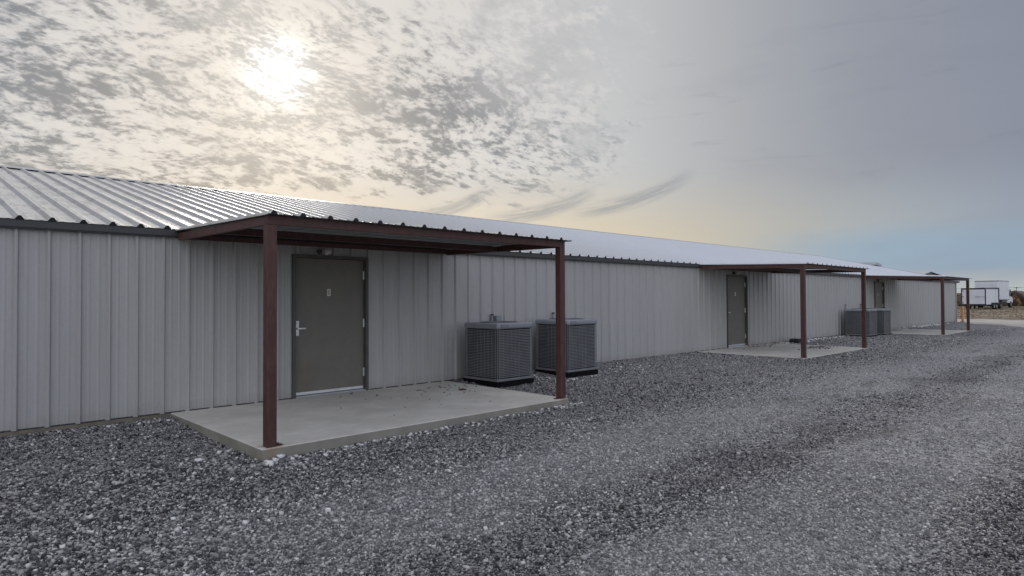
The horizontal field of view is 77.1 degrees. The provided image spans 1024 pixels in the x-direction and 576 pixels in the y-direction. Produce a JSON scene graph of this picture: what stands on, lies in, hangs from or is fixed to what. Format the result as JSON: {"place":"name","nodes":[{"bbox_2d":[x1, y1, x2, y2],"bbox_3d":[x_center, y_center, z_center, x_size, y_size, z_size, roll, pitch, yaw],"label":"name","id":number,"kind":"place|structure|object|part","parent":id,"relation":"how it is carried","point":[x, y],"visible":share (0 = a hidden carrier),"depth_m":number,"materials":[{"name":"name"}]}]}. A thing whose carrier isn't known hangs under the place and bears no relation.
{"place":"outdoors","nodes":[
{"label":"outdoors","id":0,"kind":"place"},
{"bbox_2d":[0,322,1023,575],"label":"gravel yard","id":1,"kind":"structure","parent":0,"point":[1014,338],"depth_m":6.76,"materials":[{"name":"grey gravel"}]},
{"bbox_2d":[170,381,567,460],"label":"concrete slab","id":2,"kind":"structure","parent":1,"relation":"on","point":[310,424],"depth_m":8.20,"materials":[{"name":"grey concrete"}]},
{"bbox_2d":[175,210,571,447],"bbox_3d":[-1.748,0.416,8.908,4.568,2.418,2.860,1,-1,-44],"label":"porch canopy","id":3,"kind":"object","parent":2,"relation":"on","point":[270,227],"visible":1,"depth_m":7.98,"materials":[{"name":"red metal"}]},
{"bbox_2d":[0,165,959,436],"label":"metal building","id":4,"kind":"structure","parent":1,"relation":"on","point":[120,301],"depth_m":10.18,"materials":[{"name":"metal"}]},
{"bbox_2d":[292,254,368,398],"bbox_3d":[-2.838,0.575,10.022,1.280,2.150,0.160,1,-1,-44],"label":"door","id":5,"kind":"structure","parent":4,"relation":"in","point":[330,294],"depth_m":10.01,"materials":[{"name":"paint"}]},
{"bbox_2d":[726,274,747,347],"bbox_3d":[6.687,0.686,19.210,1.280,2.150,0.160,1,-1,-44],"label":"door","id":6,"kind":"structure","parent":4,"relation":"in","point":[736,285],"depth_m":19.26,"materials":[{"name":"paint"}]},
{"bbox_2d":[874,281,884,307],"bbox_3d":[16.176,0.797,28.364,1.280,2.150,0.160,1,-1,-44],"label":"door","id":7,"kind":"structure","parent":4,"relation":"in","point":[879,287],"depth_m":28.48,"materials":[{"name":"paint"}]},
{"bbox_2d":[464,321,533,387],"bbox_3d":[-0.237,1.154,11.510,0.900,1.115,0.894,1,-1,-45],"label":"air conditioner","id":8,"kind":"object","parent":1,"relation":"on","point":[499,355],"visible":1,"depth_m":11.21,"materials":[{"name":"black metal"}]},
{"bbox_2d":[535,318,597,377],"bbox_3d":[1.084,1.160,12.791,0.900,1.115,0.894,1,-1,-43],"label":"air conditioner","id":9,"kind":"object","parent":1,"relation":"on","point":[580,346],"visible":0.84,"depth_m":12.53,"materials":[{"name":"paint"}]},
{"bbox_2d":[699,343,868,359],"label":"concrete slab","id":10,"kind":"structure","parent":1,"relation":"on","point":[776,350],"depth_m":17.71,"materials":[{"name":"grey concrete"}]},
{"bbox_2d":[340,329,901,415],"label":"slab litter","id":11,"kind":"object","parent":10,"relation":"on","point":[810,347],"visible":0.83,"depth_m":18.34,"materials":[{"name":"grey gravel"}]},
{"bbox_2d":[700,262,867,357],"bbox_3d":[7.759,0.527,18.079,4.548,2.418,2.860,1,-1,-44],"label":"porch canopy","id":12,"kind":"object","parent":10,"relation":"on","point":[785,267],"visible":1,"depth_m":16.93,"materials":[{"name":"red metal"}]},
{"bbox_2d":[789,338,800,342],"bbox_3d":[9.322,1.724,21.079,0.280,0.150,0.647,-1,-1,37],"label":"splash block","id":13,"kind":"object","parent":10,"relation":"on","point":[793,340],"depth_m":20.86,"materials":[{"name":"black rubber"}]},
{"bbox_2d":[845,308,877,336],"bbox_3d":[13.434,1.344,24.704,0.900,1.115,0.894,1,-1,-44],"label":"air conditioner","id":14,"kind":"object","parent":1,"relation":"on","point":[854,321],"visible":0.9,"depth_m":24.45,"materials":[{"name":"paint"}]},
{"bbox_2d":[868,308,891,334],"bbox_3d":[14.598,1.361,25.758,0.900,1.115,0.894,1,-1,-44],"label":"air conditioner","id":15,"kind":"object","parent":1,"relation":"on","point":[883,321],"visible":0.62,"depth_m":25.30,"materials":[{"name":"paint"}]},
{"bbox_2d":[891,329,967,335],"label":"concrete slab","id":16,"kind":"structure","parent":1,"relation":"on","point":[921,331],"depth_m":27.15,"materials":[{"name":"grey concrete"}]},
{"bbox_2d":[866,274,971,334],"bbox_3d":[17.356,0.639,27.337,4.518,2.418,2.860,1,-1,-44],"label":"porch canopy","id":17,"kind":"object","parent":16,"relation":"on","point":[941,278],"visible":0.97,"depth_m":26.00,"materials":[{"name":"red metal"}]},
{"bbox_2d":[0,0,1023,292],"label":"sky","id":18,"kind":"structure","parent":0,"point":[888,133],"materials":[{"name":"grey"}]},
{"bbox_2d":[956,319,1023,326],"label":"limestone road","id":19,"kind":"structure","parent":0,"point":[1018,323],"depth_m":37.21,"materials":[{"name":"beige gravel"}]},
{"bbox_2d":[961,307,963,321],"bbox_3d":[26.264,1.569,37.429,0.280,0.955,0.280,1,-1,-44],"label":"pipe bollard","id":20,"kind":"object","parent":19,"relation":"on","point":[962,314],"visible":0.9,"depth_m":37.38,"materials":[{"name":"orange metal"}]},
{"bbox_2d":[957,306,1023,319],"bbox_3d":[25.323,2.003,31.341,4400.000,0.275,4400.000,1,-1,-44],"label":"ground","id":21,"kind":"structure","parent":0,"point":[1006,315],"depth_m":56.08,"materials":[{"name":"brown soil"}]},
{"bbox_2d":[863,262,881,266],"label":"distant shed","id":22,"kind":"structure","parent":21,"relation":"on","point":[874,263],"depth_m":120.56,"materials":[{"name":"grey metal"}]},
{"bbox_2d":[914,271,940,274],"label":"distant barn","id":23,"kind":"structure","parent":21,"relation":"on","point":[929,273],"depth_m":125.77,"materials":[{"name":"grey metal"}]},
{"bbox_2d":[961,288,997,308],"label":"enclosed trailer","id":24,"kind":"object","parent":21,"relation":"on","point":[983,296],"visible":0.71,"depth_m":74.69,"materials":[{"name":"white paint"}]},
{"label":"ramp door","id":25,"kind":"part","parent":24,"relation":"part of","materials":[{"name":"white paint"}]},
{"bbox_2d":[973,288,1000,308],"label":"enclosed trailer","id":26,"kind":"object","parent":21,"relation":"on","point":[999,305],"visible":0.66,"depth_m":77.89,"materials":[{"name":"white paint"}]},
{"bbox_2d":[957,293,1023,305],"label":"brush","id":27,"kind":"object","parent":21,"relation":"on","point":[1018,300],"visible":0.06,"depth_m":98.47,"materials":[{"name":"brown plant"}]},
{"bbox_2d":[974,280,1012,307],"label":"box truck","id":28,"kind":"object","parent":21,"relation":"on","point":[1005,297],"visible":0.45,"depth_m":83.69,"materials":[{"name":"white paint"}]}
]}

